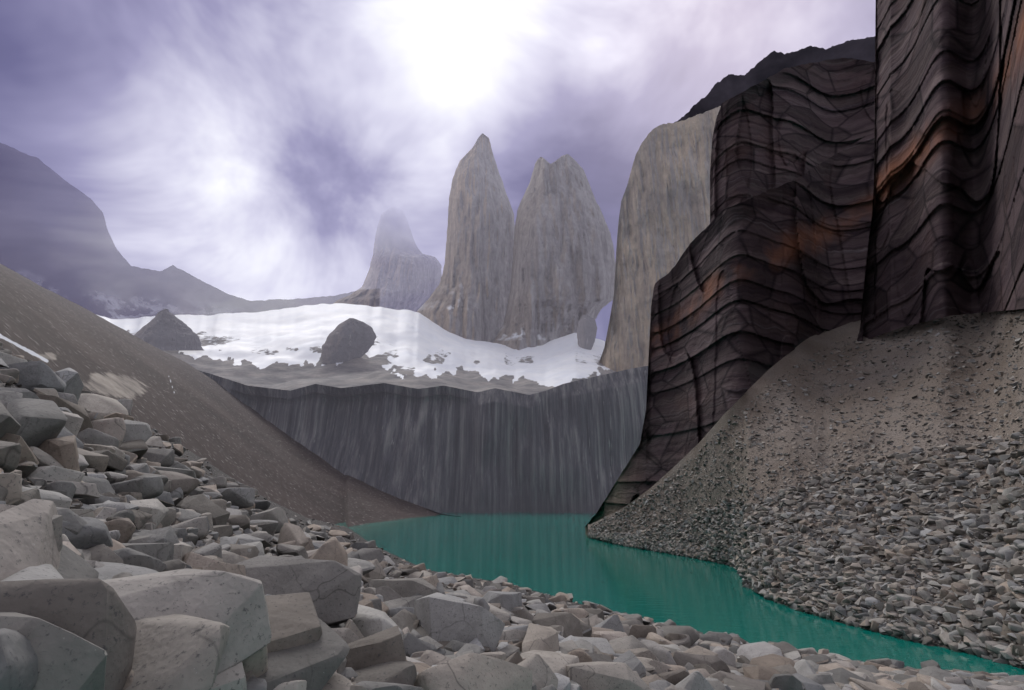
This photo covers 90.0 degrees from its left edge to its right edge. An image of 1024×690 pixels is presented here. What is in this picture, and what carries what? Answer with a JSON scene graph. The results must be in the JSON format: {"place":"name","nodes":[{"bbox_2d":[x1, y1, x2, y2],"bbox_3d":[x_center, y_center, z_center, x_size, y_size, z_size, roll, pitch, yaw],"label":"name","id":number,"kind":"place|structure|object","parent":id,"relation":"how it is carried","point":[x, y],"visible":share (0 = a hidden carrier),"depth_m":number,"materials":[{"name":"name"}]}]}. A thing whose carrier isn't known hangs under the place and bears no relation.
{"place":"outdoors","nodes":[
{"label":"outdoors","id":0,"kind":"place"},
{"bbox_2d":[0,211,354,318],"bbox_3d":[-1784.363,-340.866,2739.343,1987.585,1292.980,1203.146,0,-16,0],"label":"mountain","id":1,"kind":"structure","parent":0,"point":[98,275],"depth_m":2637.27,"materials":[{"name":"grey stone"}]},
{"bbox_2d":[0,264,460,526],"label":"slope","id":2,"kind":"structure","parent":0,"point":[212,421],"depth_m":186.00,"materials":[{"name":"grey gravel"}]},
{"bbox_2d":[4,354,652,625],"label":"moraine","id":3,"kind":"structure","parent":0,"point":[192,456],"depth_m":54.08,"materials":[{"name":"grey stone"}]},
{"bbox_2d":[0,342,1023,689],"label":"boulders","id":4,"kind":"object","parent":3,"relation":"on","point":[116,580],"visible":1,"depth_m":6.63,"materials":[{"name":"grey stone"}]},
{"bbox_2d":[333,248,441,311],"bbox_3d":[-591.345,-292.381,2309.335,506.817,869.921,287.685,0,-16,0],"label":"rock outcrop","id":5,"kind":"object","parent":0,"point":[396,279],"depth_m":2279.24,"materials":[{"name":"stone"}]},
{"bbox_2d":[0,0,875,340],"label":"sky","id":6,"kind":"structure","parent":0,"point":[255,150],"materials":[{"name":"purple"}]},
{"bbox_2d":[336,512,1023,675],"bbox_3d":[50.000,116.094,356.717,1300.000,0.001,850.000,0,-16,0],"label":"lake","id":7,"kind":"structure","parent":0,"point":[552,554],"depth_m":66.88,"materials":[{"name":"teal liquid"}]},
{"bbox_2d":[198,366,647,512],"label":"rock","id":8,"kind":"object","parent":7,"relation":"in","point":[570,447],"visible":0.61,"depth_m":349.64,"materials":[{"name":"grey stone"}]},
{"bbox_2d":[98,303,615,398],"bbox_3d":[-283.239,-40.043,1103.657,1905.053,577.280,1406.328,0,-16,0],"label":"snowfield","id":9,"kind":"structure","parent":8,"relation":"on","point":[281,349],"depth_m":1287.25,"materials":[{"name":"white snow"}]},
{"bbox_2d":[134,309,204,350],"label":"outcrop","id":10,"kind":"object","parent":9,"relation":"on","point":[164,330],"visible":0.88,"depth_m":1097.76,"materials":[{"name":"grey stone"}]},
{"bbox_2d":[321,318,375,363],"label":"outcrop","id":11,"kind":"object","parent":9,"relation":"on","point":[349,339],"visible":0.98,"depth_m":1150.78,"materials":[{"name":"grey stone"}]},
{"bbox_2d":[417,133,514,342],"bbox_3d":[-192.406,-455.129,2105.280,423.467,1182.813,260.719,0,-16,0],"label":"tower","id":12,"kind":"structure","parent":9,"relation":"on","point":[468,298],"depth_m":2096.90,"materials":[{"name":"stone"}]},
{"bbox_2d":[493,154,615,349],"bbox_3d":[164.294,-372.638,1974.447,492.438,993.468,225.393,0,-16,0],"label":"tower","id":13,"kind":"structure","parent":9,"relation":"on","point":[563,273],"depth_m":1919.26,"materials":[{"name":"stone"}]},
{"bbox_2d":[577,315,596,349],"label":"outcrop","id":14,"kind":"object","parent":9,"relation":"on","point":[586,331],"visible":0.94,"depth_m":1626.23,"materials":[{"name":"grey stone"}]},
{"bbox_2d":[599,106,720,371],"bbox_3d":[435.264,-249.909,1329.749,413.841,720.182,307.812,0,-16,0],"label":"granite wall","id":15,"kind":"structure","parent":9,"relation":"on","point":[664,220],"depth_m":1346.99,"materials":[{"name":"grey stone"}]},
{"bbox_2d":[585,133,873,534],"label":"cliff","id":16,"kind":"structure","parent":0,"point":[748,293],"depth_m":104.61,"materials":[{"name":"brown stone"}]},
{"bbox_2d":[710,58,874,222],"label":"cliff","id":17,"kind":"structure","parent":0,"point":[782,127],"depth_m":138.64,"materials":[{"name":"grey stone"}]},
{"bbox_2d":[674,36,874,122],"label":"mountain ridge","id":18,"kind":"structure","parent":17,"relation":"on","point":[727,87],"depth_m":1575.03,"materials":[{"name":"grey stone"}]},
{"bbox_2d":[588,309,1023,664],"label":"scree","id":19,"kind":"structure","parent":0,"point":[808,348],"depth_m":70.32,"materials":[{"name":"grey gravel"}]},
{"bbox_2d":[588,309,1023,668],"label":"scree rocks","id":20,"kind":"object","parent":19,"relation":"on","point":[874,582],"visible":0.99,"depth_m":49.01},
{"bbox_2d":[857,0,1023,340],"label":"cliff","id":21,"kind":"structure","parent":0,"point":[946,236],"depth_m":77.72,"materials":[{"name":"brown stone"}]}
]}

